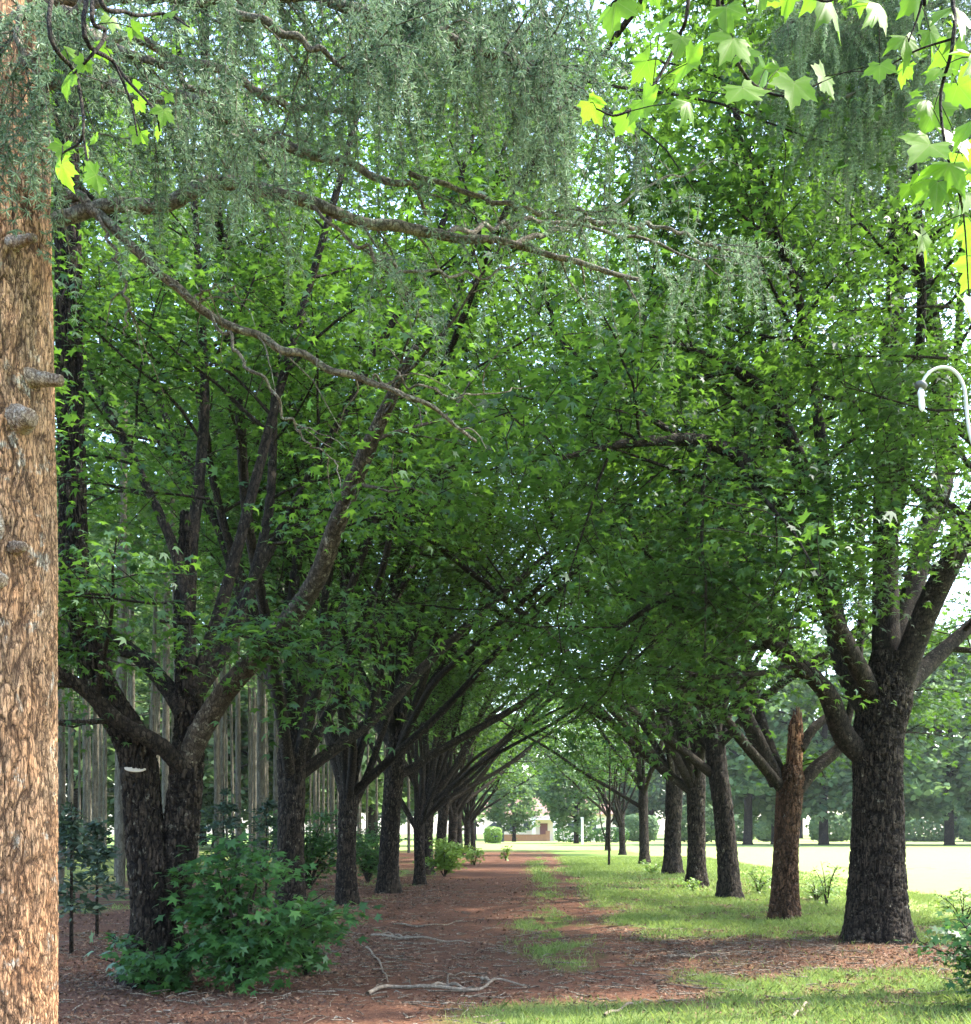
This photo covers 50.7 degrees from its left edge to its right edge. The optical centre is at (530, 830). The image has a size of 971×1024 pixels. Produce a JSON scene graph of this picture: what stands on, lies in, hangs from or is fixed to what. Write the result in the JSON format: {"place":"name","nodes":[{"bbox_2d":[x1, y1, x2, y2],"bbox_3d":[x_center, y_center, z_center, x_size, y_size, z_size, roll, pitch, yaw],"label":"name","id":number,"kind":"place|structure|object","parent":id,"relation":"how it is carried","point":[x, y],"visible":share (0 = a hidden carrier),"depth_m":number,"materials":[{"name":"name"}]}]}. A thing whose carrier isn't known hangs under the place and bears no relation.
{"place":"outdoors","nodes":[
{"label":"outdoors","id":0,"kind":"place"},
{"bbox_2d":[122,850,735,1023],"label":"path","id":1,"kind":"structure","parent":0,"point":[497,869],"depth_m":11.82,"materials":[{"name":"brown soil"}]},
{"bbox_2d":[154,831,383,996],"bbox_3d":[-2.595,0.821,10.161,2.424,1.639,2.072,0,0,0],"label":"maple bush","id":2,"kind":"object","parent":1,"relation":"on","point":[245,950],"visible":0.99,"depth_m":9.97,"materials":[{"name":"green plant"}]},
{"bbox_2d":[266,899,349,975],"bbox_3d":[-2.521,1.197,11.202,1.067,0.875,1.068,0,0,0],"label":"maple bush","id":3,"kind":"object","parent":1,"relation":"on","point":[310,955],"visible":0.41,"depth_m":11.19,"materials":[{"name":"green plant"}]},
{"bbox_2d":[366,976,526,994],"bbox_3d":[-0.891,1.535,10.018,1.534,0.074,0.760,0,0,-33],"label":"fallen branch","id":4,"kind":"object","parent":1,"relation":"on","point":[448,986],"visible":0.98,"depth_m":10.04,"materials":[{"name":"grey wood"}]},
{"bbox_2d":[58,882,968,1023],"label":"twig litter","id":5,"kind":"object","parent":1,"relation":"on","point":[719,948],"visible":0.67,"depth_m":12.04,"materials":[{"name":"brown wood"}]},
{"bbox_2d":[54,0,970,833],"label":"sky","id":6,"kind":"structure","parent":0,"point":[403,830],"materials":[{"name":"white"}]},
{"bbox_2d":[58,834,970,1023],"bbox_3d":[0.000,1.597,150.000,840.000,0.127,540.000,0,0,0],"label":"ground","id":7,"kind":"structure","parent":0,"point":[406,859],"depth_m":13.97,"materials":[{"name":"brown plant"}]},
{"bbox_2d":[65,664,81,835],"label":"plantation pine","id":8,"kind":"object","parent":7,"relation":"on","point":[79,772],"visible":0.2,"depth_m":57.18,"materials":[{"name":"brown plant"}]},
{"bbox_2d":[55,410,116,869],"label":"plantation pine","id":9,"kind":"object","parent":7,"relation":"on","point":[70,760],"visible":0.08,"depth_m":40.77,"materials":[{"name":"brown plant"}]},
{"bbox_2d":[57,801,116,953],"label":"young conifer","id":10,"kind":"object","parent":7,"relation":"on","point":[67,829],"visible":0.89,"depth_m":13.48,"materials":[{"name":"dark green broad leaf"},{"name":"bark"}]},
{"bbox_2d":[58,817,128,936],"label":"young conifer","id":11,"kind":"object","parent":7,"relation":"on","point":[97,829],"visible":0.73,"depth_m":15.47,"materials":[{"name":"dark green broad leaf"},{"name":"bark"}]},
{"bbox_2d":[75,561,115,849],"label":"plantation pine","id":12,"kind":"object","parent":7,"relation":"on","point":[90,799],"visible":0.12,"depth_m":54.31,"materials":[{"name":"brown plant"}]},
{"bbox_2d":[53,206,138,887],"bbox_3d":[-12.880,-8.274,28.164,5.882,20.184,4.562,0,0,0],"label":"plantation pine","id":13,"kind":"object","parent":7,"relation":"on","point":[61,773],"visible":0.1,"depth_m":27.91,"materials":[{"name":"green plant"}]},
{"bbox_2d":[76,428,117,863],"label":"plantation pine","id":14,"kind":"object","parent":7,"relation":"on","point":[85,771],"visible":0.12,"depth_m":48.00,"materials":[{"name":"brown plant"}]},
{"bbox_2d":[91,563,111,819],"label":"plantation pine","id":15,"kind":"object","parent":7,"relation":"on","point":[96,774],"visible":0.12,"depth_m":64.98,"materials":[{"name":"brown plant"}]},
{"bbox_2d":[91,562,115,848],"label":"plantation pine","id":16,"kind":"object","parent":7,"relation":"on","point":[93,760],"visible":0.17,"depth_m":60.70,"materials":[{"name":"brown plant"}]},
{"bbox_2d":[92,563,116,847],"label":"plantation pine","id":17,"kind":"object","parent":7,"relation":"on","point":[100,790],"visible":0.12,"depth_m":58.04,"materials":[{"name":"brown plant"}]},
{"bbox_2d":[57,344,168,877],"bbox_3d":[-13.954,-7.309,34.274,3.970,18.238,3.845,0,0,-29],"label":"plantation pine","id":18,"kind":"object","parent":7,"relation":"on","point":[92,547],"visible":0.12,"depth_m":34.41,"materials":[{"name":"green plant"}]},
{"bbox_2d":[65,532,171,848],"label":"distant tree","id":19,"kind":"object","parent":7,"relation":"on","point":[111,758],"visible":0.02,"depth_m":78.72,"materials":[{"name":"green plant"}]},
{"bbox_2d":[90,480,149,859],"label":"plantation pine","id":20,"kind":"object","parent":7,"relation":"on","point":[105,769],"visible":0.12,"depth_m":51.23,"materials":[{"name":"brown plant"}]},
{"bbox_2d":[49,23,191,339],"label":"tree","id":21,"kind":"object","parent":7,"relation":"on","point":[85,236],"visible":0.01,"depth_m":20.20,"materials":[{"name":"green plant"}]},
{"bbox_2d":[88,424,154,724],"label":"plantation pine","id":22,"kind":"object","parent":7,"relation":"on","point":[128,610],"visible":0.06,"depth_m":44.26,"materials":[{"name":"green plant"}]},
{"bbox_2d":[101,539,162,864],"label":"plantation pine","id":23,"kind":"object","parent":7,"relation":"on","point":[141,630],"visible":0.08,"depth_m":46.78,"materials":[{"name":"green plant"}]},
{"bbox_2d":[88,417,179,708],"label":"plantation pine","id":24,"kind":"object","parent":7,"relation":"on","point":[132,690],"visible":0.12,"depth_m":37.48,"materials":[{"name":"green plant"}]},
{"bbox_2d":[84,71,213,898],"bbox_3d":[-9.197,-8.003,24.056,3.604,19.600,4.052,0,0,-26],"label":"plantation pine","id":25,"kind":"object","parent":7,"relation":"on","point":[120,862],"visible":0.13,"depth_m":24.01,"materials":[{"name":"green plant"}]},
{"bbox_2d":[101,378,200,805],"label":"plantation pine","id":26,"kind":"object","parent":7,"relation":"on","point":[152,697],"visible":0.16,"depth_m":30.87,"materials":[{"name":"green plant"}]},
{"bbox_2d":[83,918,243,993],"bbox_3d":[-3.652,1.282,10.243,1.388,0.789,1.287,0,0,-41],"label":"maple bush","id":27,"kind":"object","parent":7,"relation":"on","point":[164,970],"visible":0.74,"depth_m":10.09,"materials":[{"name":"green plant"}]},
{"bbox_2d":[93,209,253,783],"bbox_3d":[-9.873,-7.791,28.269,4.053,19.225,4.184,0,0,1],"label":"plantation pine","id":28,"kind":"object","parent":7,"relation":"on","point":[129,418],"visible":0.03,"depth_m":28.04,"materials":[{"name":"green plant"}]},
{"bbox_2d":[147,225,224,812],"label":"plantation pine","id":29,"kind":"object","parent":7,"relation":"on","point":[165,723],"visible":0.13,"depth_m":34.21,"materials":[{"name":"brown plant"}]},
{"bbox_2d":[155,416,234,873],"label":"plantation pine","id":30,"kind":"object","parent":7,"relation":"on","point":[216,733],"visible":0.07,"depth_m":36.80,"materials":[{"name":"brown plant"}]},
{"bbox_2d":[202,610,251,835],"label":"plantation pine","id":31,"kind":"object","parent":7,"relation":"on","point":[231,723],"visible":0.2,"depth_m":54.30,"materials":[{"name":"brown plant"}]},
{"bbox_2d":[204,655,251,839],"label":"plantation pine","id":32,"kind":"object","parent":7,"relation":"on","point":[226,748],"visible":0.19,"depth_m":71.59,"materials":[{"name":"brown plant"}]},
{"bbox_2d":[197,775,260,897],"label":"young conifer","id":33,"kind":"object","parent":7,"relation":"on","point":[222,806],"visible":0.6,"depth_m":23.93,"materials":[{"name":"green plant"}]},
{"bbox_2d":[197,415,271,836],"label":"plantation pine","id":34,"kind":"object","parent":7,"relation":"on","point":[222,752],"visible":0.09,"depth_m":43.63,"materials":[{"name":"brown plant"}]},
{"bbox_2d":[226,563,256,846],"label":"plantation pine","id":35,"kind":"object","parent":7,"relation":"on","point":[249,758],"visible":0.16,"depth_m":61.10,"materials":[{"name":"brown plant"}]},
{"bbox_2d":[202,384,289,876],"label":"plantation pine","id":36,"kind":"object","parent":7,"relation":"on","point":[238,738],"visible":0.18,"depth_m":33.49,"materials":[{"name":"brown plant"}]},
{"bbox_2d":[226,796,277,897],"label":"young conifer","id":37,"kind":"object","parent":7,"relation":"on","point":[269,804],"visible":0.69,"depth_m":23.52,"materials":[{"name":"green plant"}]},
{"bbox_2d":[229,578,279,861],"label":"plantation pine","id":38,"kind":"object","parent":7,"relation":"on","point":[253,684],"visible":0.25,"depth_m":47.93,"materials":[{"name":"brown plant"}]},
{"bbox_2d":[244,579,275,850],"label":"plantation pine","id":39,"kind":"object","parent":7,"relation":"on","point":[255,781],"visible":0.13,"depth_m":57.97,"materials":[{"name":"brown plant"}]},
{"bbox_2d":[209,398,324,880],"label":"plantation pine","id":40,"kind":"object","parent":7,"relation":"on","point":[259,748],"visible":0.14,"depth_m":31.18,"materials":[{"name":"brown plant"}]},
{"bbox_2d":[251,384,311,862],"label":"plantation pine","id":41,"kind":"object","parent":7,"relation":"on","point":[275,786],"visible":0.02,"depth_m":36.77,"materials":[{"name":"brown plant"}]},
{"bbox_2d":[232,806,378,889],"bbox_3d":[-5.796,0.465,27.429,3.085,2.361,3.776,0,0,40],"label":"leafy shrub","id":42,"kind":"object","parent":7,"relation":"on","point":[318,847],"visible":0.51,"depth_m":27.25,"materials":[{"name":"green plant"}]},
{"bbox_2d":[50,0,644,989],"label":"avenue tree","id":43,"kind":"object","parent":7,"relation":"on","point":[156,834],"visible":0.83,"depth_m":10.61,"materials":[{"name":"green plant"}]},
{"bbox_2d":[321,818,408,881],"bbox_3d":[-5.234,0.550,31.426,2.552,2.195,2.812,0,0,34],"label":"leafy shrub","id":44,"kind":"object","parent":7,"relation":"on","point":[368,867],"visible":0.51,"depth_m":31.34,"materials":[{"name":"green plant"}]},
{"bbox_2d":[0,0,808,1023],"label":"cedar tree","id":45,"kind":"object","parent":7,"relation":"on","point":[444,40],"visible":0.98,"depth_m":4.85,"materials":[{"name":"green plant"}]},
{"bbox_2d":[51,0,768,914],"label":"avenue tree","id":46,"kind":"object","parent":7,"relation":"on","point":[297,764],"visible":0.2,"depth_m":18.51,"materials":[{"name":"green plant"}]},
{"bbox_2d":[300,543,573,861],"bbox_3d":[-5.359,-7.202,51.695,18.309,17.792,12.533,0,0,-44],"label":"avenue tree","id":47,"kind":"object","parent":7,"relation":"on","point":[455,812],"visible":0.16,"depth_m":52.29,"materials":[{"name":"green plant"}]},
{"bbox_2d":[412,835,473,876],"bbox_3d":[-2.847,0.896,35.055,1.905,1.466,1.783,0,0,39],"label":"roadside bush","id":48,"kind":"object","parent":7,"relation":"on","point":[447,853],"visible":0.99,"depth_m":34.80,"materials":[{"name":"green plant"}]},
{"bbox_2d":[364,661,549,853],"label":"avenue tree","id":49,"kind":"object","parent":7,"relation":"on","point":[468,820],"visible":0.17,"depth_m":68.86,"materials":[{"name":"green plant"}]},
{"bbox_2d":[53,127,861,874],"bbox_3d":[-3.228,-9.365,36.967,33.542,22.120,17.799,0,0,-36],"label":"avenue tree","id":50,"kind":"object","parent":7,"relation":"on","point":[439,793],"visible":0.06,"depth_m":36.42,"materials":[{"name":"green plant"}]},
{"bbox_2d":[379,621,585,854],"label":"avenue tree","id":51,"kind":"object","parent":7,"relation":"on","point":[459,833],"visible":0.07,"depth_m":60.70,"materials":[{"name":"green plant"}]},
{"bbox_2d":[109,449,856,866],"bbox_3d":[-2.439,-8.449,44.525,35.326,20.344,22.772,0,0,-8],"label":"avenue tree","id":52,"kind":"object","parent":7,"relation":"on","point":[441,821],"visible":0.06,"depth_m":44.76,"materials":[{"name":"green plant"}]},
{"bbox_2d":[50,0,956,905],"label":"avenue tree","id":53,"kind":"object","parent":7,"relation":"on","point":[346,764],"visible":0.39,"depth_m":17.73,"materials":[{"name":"green plant"}]},
{"bbox_2d":[46,0,970,321],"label":"plane tree","id":54,"kind":"object","parent":7,"relation":"on","point":[950,178],"visible":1,"depth_m":3.43,"materials":[{"name":"green plant"}]},
{"bbox_2d":[49,0,970,899],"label":"avenue tree","id":55,"kind":"object","parent":7,"relation":"on","point":[715,772],"visible":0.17,"depth_m":22.76,"materials":[{"name":"green plant"}]},
{"bbox_2d":[50,0,970,887],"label":"avenue tree","id":56,"kind":"object","parent":7,"relation":"on","point":[690,784],"visible":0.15,"depth_m":27.98,"materials":[{"name":"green plant"}]},
{"bbox_2d":[55,9,970,893],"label":"avenue tree","id":57,"kind":"object","parent":7,"relation":"on","point":[397,733],"visible":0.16,"depth_m":25.34,"materials":[{"name":"green plant"}]},
{"bbox_2d":[55,2,970,874],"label":"avenue tree","id":58,"kind":"object","parent":7,"relation":"on","point":[673,820],"visible":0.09,"depth_m":36.68,"materials":[{"name":"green plant"}]},
{"bbox_2d":[67,855,970,1023],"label":"grass","id":59,"kind":"structure","parent":7,"relation":"on","point":[617,864],"depth_m":15.09,"materials":[{"name":"green plant"}]},
{"bbox_2d":[452,699,600,849],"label":"avenue tree","id":60,"kind":"object","parent":7,"relation":"on","point":[472,837],"visible":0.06,"depth_m":78.04,"materials":[{"name":"green plant"}]},
{"bbox_2d":[87,389,970,885],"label":"avenue tree","id":61,"kind":"object","parent":7,"relation":"on","point":[421,813],"visible":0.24,"depth_m":28.85,"materials":[{"name":"green plant"}]},
{"bbox_2d":[507,692,597,796],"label":"distant tree","id":62,"kind":"object","parent":7,"relation":"on","point":[536,792],"visible":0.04,"depth_m":168.56,"materials":[{"name":"green plant"}]},
{"bbox_2d":[487,700,661,850],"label":"avenue tree","id":63,"kind":"object","parent":7,"relation":"on","point":[603,810],"visible":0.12,"depth_m":79.27,"materials":[{"name":"green plant"}]},
{"bbox_2d":[571,736,654,865],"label":"sapling","id":64,"kind":"object","parent":7,"relation":"on","point":[609,806],"visible":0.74,"depth_m":44.87,"materials":[{"name":"green plant"}]},
{"bbox_2d":[352,349,907,863],"bbox_3d":[4.492,-7.935,48.375,33.466,19.274,21.573,0,0,37],"label":"avenue tree","id":65,"kind":"object","parent":7,"relation":"on","point":[642,809],"visible":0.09,"depth_m":47.20,"materials":[{"name":"green plant"}]},
{"bbox_2d":[307,0,970,944],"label":"avenue tree","id":66,"kind":"object","parent":7,"relation":"on","point":[889,678],"visible":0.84,"depth_m":11.88,"materials":[{"name":"green plant"}]},
{"bbox_2d":[531,632,754,854],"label":"avenue tree","id":67,"kind":"object","parent":7,"relation":"on","point":[619,813],"visible":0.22,"depth_m":65.46,"materials":[{"name":"green plant"}]},
{"bbox_2d":[484,0,970,920],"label":"avenue tree","id":68,"kind":"object","parent":7,"relation":"on","point":[790,778],"visible":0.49,"depth_m":18.29,"materials":[{"name":"green plant"}]},
{"bbox_2d":[741,866,771,892],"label":"weed clump","id":69,"kind":"object","parent":7,"relation":"on","point":[759,885],"visible":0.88,"depth_m":25.32,"materials":[{"name":"green plant"}]},
{"bbox_2d":[799,874,845,900],"bbox_3d":[6.489,1.302,23.090,1.357,0.659,1.432,0,0,42],"label":"weed clump","id":70,"kind":"object","parent":7,"relation":"on","point":[814,892],"visible":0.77,"depth_m":23.05,"materials":[{"name":"green plant"}]},
{"bbox_2d":[810,862,846,904],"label":"sapling","id":71,"kind":"object","parent":7,"relation":"on","point":[824,892],"visible":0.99,"depth_m":21.13,"materials":[{"name":"green plant"}]},
{"bbox_2d":[721,0,970,250],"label":"cedar tree","id":72,"kind":"object","parent":7,"relation":"on","point":[797,36],"visible":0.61,"depth_m":9.18,"materials":[{"name":"green plant"}]},
{"bbox_2d":[895,907,970,1008],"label":"dark shrub","id":73,"kind":"object","parent":7,"relation":"on","point":[963,938],"visible":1,"depth_m":8.93,"materials":[{"name":"green plant"}]},
{"bbox_2d":[915,366,970,442],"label":"street lamp","id":74,"kind":"object","parent":7,"relation":"on","point":[921,386],"visible":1,"depth_m":9.19,"materials":[{"name":"metal"}]},
{"bbox_2d":[199,837,970,929],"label":"lawn","id":75,"kind":"structure","parent":0,"point":[941,875],"depth_m":64.13,"materials":[{"name":"green plant"}]},
{"bbox_2d":[138,669,273,847],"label":"distant tree","id":76,"kind":"object","parent":75,"relation":"on","point":[209,789],"visible":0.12,"depth_m":83.02,"materials":[{"name":"green plant"}]},
{"bbox_2d":[227,613,377,812],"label":"distant tree","id":77,"kind":"object","parent":75,"relation":"on","point":[270,749],"visible":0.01,"depth_m":88.09,"materials":[{"name":"green plant"}]},
{"bbox_2d":[242,670,418,848],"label":"distant tree","id":78,"kind":"object","parent":75,"relation":"on","point":[371,795],"visible":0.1,"depth_m":84.45,"materials":[{"name":"green plant"}]},
{"bbox_2d":[320,731,419,844],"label":"distant tree","id":79,"kind":"object","parent":75,"relation":"on","point":[371,815],"visible":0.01,"depth_m":99.63,"materials":[{"name":"green plant"}]},
{"bbox_2d":[401,689,520,824],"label":"distant tree","id":80,"kind":"object","parent":75,"relation":"on","point":[404,794],"visible":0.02,"depth_m":100.92,"materials":[{"name":"green plant"}]},
{"bbox_2d":[483,826,502,842],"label":"round bush","id":81,"kind":"object","parent":75,"relation":"on","point":[489,837],"visible":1,"depth_m":123.19,"materials":[{"name":"green plant"}]},
{"bbox_2d":[482,768,544,841],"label":"distant tree","id":82,"kind":"object","parent":75,"relation":"on","point":[498,814],"visible":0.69,"depth_m":138.59,"materials":[{"name":"green plant"}]},
{"bbox_2d":[504,831,549,840],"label":"garden wall","id":83,"kind":"structure","parent":75,"relation":"on","point":[532,837],"depth_m":145.80,"materials":[{"name":"beige stone"}]},
{"bbox_2d":[481,797,613,840],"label":"brick house","id":84,"kind":"structure","parent":75,"relation":"on","point":[546,824],"depth_m":152.00,"materials":[{"name":"white paint"}]},
{"bbox_2d":[534,745,615,842],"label":"distant tree","id":85,"kind":"object","parent":75,"relation":"on","point":[558,807],"visible":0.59,"depth_m":120.69,"materials":[{"name":"green plant"}]},
{"bbox_2d":[593,827,629,842],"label":"hedge","id":86,"kind":"object","parent":75,"relation":"on","point":[596,836],"visible":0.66,"depth_m":129.35,"materials":[{"name":"green plant"}]},
{"bbox_2d":[585,728,665,838],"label":"distant tree","id":87,"kind":"object","parent":75,"relation":"on","point":[627,812],"visible":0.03,"depth_m":176.65,"materials":[{"name":"green plant"}]},
{"bbox_2d":[625,813,659,841],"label":"lawn shrub","id":88,"kind":"object","parent":75,"relation":"on","point":[633,828],"visible":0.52,"depth_m":141.62,"materials":[{"name":"green plant"}]},
{"bbox_2d":[602,726,685,816],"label":"distant tree","id":89,"kind":"object","parent":75,"relation":"on","point":[653,798],"visible":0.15,"depth_m":173.21,"materials":[{"name":"green plant"}]},
{"bbox_2d":[681,804,715,841],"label":"lawn shrub","id":90,"kind":"object","parent":75,"relation":"on","point":[710,830],"visible":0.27,"depth_m":130.55,"materials":[{"name":"green plant"}]},
{"bbox_2d":[680,611,833,844],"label":"distant tree","id":91,"kind":"object","parent":75,"relation":"on","point":[743,785],"visible":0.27,"depth_m":107.61,"materials":[{"name":"green plant"}]},
{"bbox_2d":[754,820,770,841],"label":"lawn shrub","id":92,"kind":"object","parent":75,"relation":"on","point":[762,832],"visible":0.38,"depth_m":139.07,"materials":[{"name":"green plant"}]},
{"bbox_2d":[726,699,828,843],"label":"distant tree","id":93,"kind":"object","parent":75,"relation":"on","point":[771,820],"visible":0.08,"depth_m":114.76,"materials":[{"name":"green plant"}]},
{"bbox_2d":[807,813,850,841],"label":"lawn shrub","id":94,"kind":"object","parent":75,"relation":"on","point":[842,830],"visible":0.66,"depth_m":140.06,"materials":[{"name":"green plant"}]},
{"bbox_2d":[742,637,917,844],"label":"distant tree","id":95,"kind":"object","parent":75,"relation":"on","point":[814,797],"visible":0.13,"depth_m":108.33,"materials":[{"name":"green plant"}]},
{"bbox_2d":[812,618,968,819],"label":"distant tree","id":96,"kind":"object","parent":75,"relation":"on","point":[925,782],"visible":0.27,"depth_m":102.78,"materials":[{"name":"green plant"}]},
{"bbox_2d":[828,692,966,827],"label":"distant tree","id":97,"kind":"object","parent":75,"relation":"on","point":[908,814],"depth_m":113.83,"materials":[{"name":"green plant"}]},
{"bbox_2d":[905,817,957,841],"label":"lawn shrub","id":98,"kind":"object","parent":75,"relation":"on","point":[910,831],"visible":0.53,"depth_m":139.42,"materials":[{"name":"green plant"}]},
{"bbox_2d":[904,639,970,844],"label":"distant tree","id":99,"kind":"object","parent":75,"relation":"on","point":[934,805],"visible":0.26,"depth_m":106.79,"materials":[{"name":"green plant"}]},
{"bbox_2d":[916,619,970,819],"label":"distant tree","id":100,"kind":"object","parent":75,"relation":"on","point":[964,802],"visible":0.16,"depth_m":110.15,"materials":[{"name":"green plant"}]},
{"bbox_2d":[923,888,970,922],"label":"weed clump","id":101,"kind":"object","parent":75,"relation":"on","point":[957,909],"visible":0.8,"depth_m":17.09,"materials":[{"name":"green plant"}]},
{"bbox_2d":[957,817,970,841],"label":"lawn shrub","id":102,"kind":"object","parent":75,"relation":"on","point":[964,829],"visible":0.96,"depth_m":138.27,"materials":[{"name":"green plant"}]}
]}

